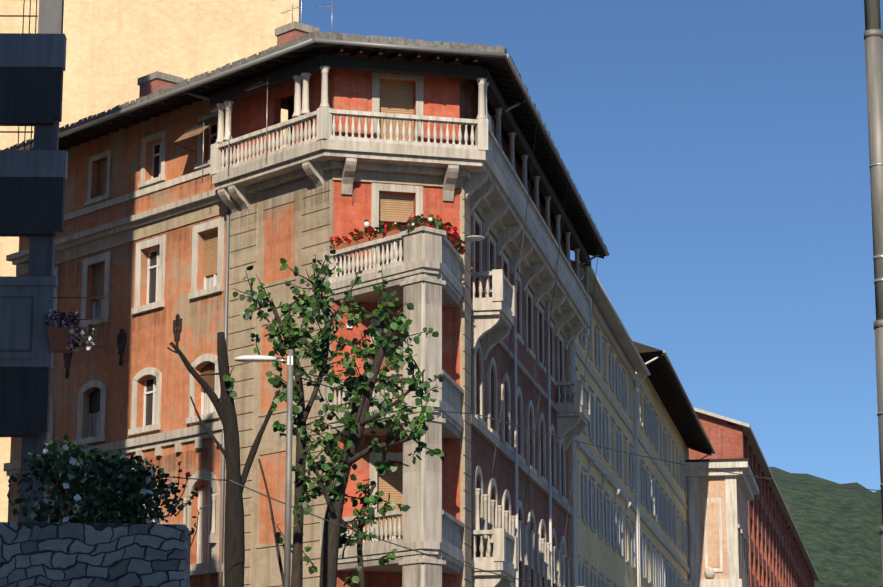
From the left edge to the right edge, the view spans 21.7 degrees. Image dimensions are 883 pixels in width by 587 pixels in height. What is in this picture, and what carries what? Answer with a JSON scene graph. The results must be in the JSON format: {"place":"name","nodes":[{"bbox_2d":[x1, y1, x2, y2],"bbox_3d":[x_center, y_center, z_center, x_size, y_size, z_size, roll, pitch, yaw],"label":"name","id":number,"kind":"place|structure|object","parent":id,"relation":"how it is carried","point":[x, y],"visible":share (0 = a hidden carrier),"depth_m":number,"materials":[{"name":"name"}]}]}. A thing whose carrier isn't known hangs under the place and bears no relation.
{"place":"outdoors","nodes":[
{"label":"outdoors","id":0,"kind":"place"},
{"bbox_2d":[0,0,106,522],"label":"apartment building","id":1,"kind":"structure","parent":0,"point":[33,339],"depth_m":57.50,"materials":[{"name":"grey concrete"}]},
{"bbox_2d":[0,0,299,521],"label":"peach tower","id":2,"kind":"structure","parent":0,"point":[116,50],"depth_m":123.46,"materials":[{"name":"beige paint"}]},
{"bbox_2d":[300,0,882,491],"label":"sky","id":3,"kind":"structure","parent":0,"point":[717,151],"materials":[{"name":"blue"}]},
{"bbox_2d":[769,467,882,586],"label":"hill terrain","id":4,"kind":"structure","parent":0,"point":[838,531],"depth_m":704.04,"materials":[{"name":"green plant"}]},
{"label":"ground surface","id":5,"kind":"structure","parent":0,"visible":0},
{"bbox_2d":[0,522,190,586],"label":"rubble retaining wall","id":6,"kind":"structure","parent":5,"relation":"on","point":[85,555],"depth_m":24.77,"materials":[{"name":"grey stone"}]},
{"bbox_2d":[7,435,205,544],"bbox_3d":[-3.838,2.393,26.503,2.355,1.444,1.316,0,-13,-1],"label":"rose shrub","id":7,"kind":"object","parent":6,"relation":"on","point":[128,484],"visible":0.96,"depth_m":26.28,"materials":[{"name":"green plant"}]},
{"bbox_2d":[167,332,286,586],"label":"pruned tree","id":8,"kind":"object","parent":5,"relation":"on","point":[234,535],"visible":1,"depth_m":43.09,"materials":[{"name":"brown plant"}]},
{"bbox_2d":[235,349,292,586],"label":"street lamp","id":9,"kind":"object","parent":5,"relation":"on","point":[288,477],"visible":1,"depth_m":41.14,"materials":[{"name":"grey metal"}]},
{"bbox_2d":[3,0,609,586],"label":"building","id":10,"kind":"structure","parent":5,"relation":"on","point":[405,164],"depth_m":75.46,"materials":[{"name":"orange paint"}]},
{"bbox_2d":[28,125,880,586],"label":"span wires","id":11,"kind":"object","parent":10,"relation":"attached to","point":[498,429],"visible":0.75,"depth_m":56.97,"materials":[{"name":"grey"}]},
{"bbox_2d":[232,250,444,586],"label":"leafy tree","id":12,"kind":"object","parent":5,"relation":"on","point":[357,419],"visible":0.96,"depth_m":45.51,"materials":[{"name":"green plant"}]},
{"bbox_2d":[570,260,649,586],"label":"apartment building","id":13,"kind":"structure","parent":5,"relation":"on","point":[607,545],"depth_m":110.64,"materials":[{"name":"beige paint"}]},
{"bbox_2d":[632,341,714,586],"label":"apartment building","id":14,"kind":"structure","parent":5,"relation":"on","point":[669,427],"depth_m":137.58,"materials":[{"name":"beige paint"}]},
{"bbox_2d":[684,458,759,586],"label":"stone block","id":15,"kind":"structure","parent":5,"relation":"on","point":[717,526],"depth_m":156.09,"materials":[{"name":"beige stone"}]},
{"bbox_2d":[688,407,819,586],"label":"building","id":16,"kind":"structure","parent":5,"relation":"on","point":[779,555],"depth_m":233.01,"materials":[{"name":"plaster"},{"name":"stone"},{"name":"tile"}]},
{"bbox_2d":[864,0,882,579],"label":"cctv pole","id":17,"kind":"object","parent":5,"relation":"on","point":[873,35],"visible":1,"depth_m":16.45,"materials":[{"name":"grey metal"}]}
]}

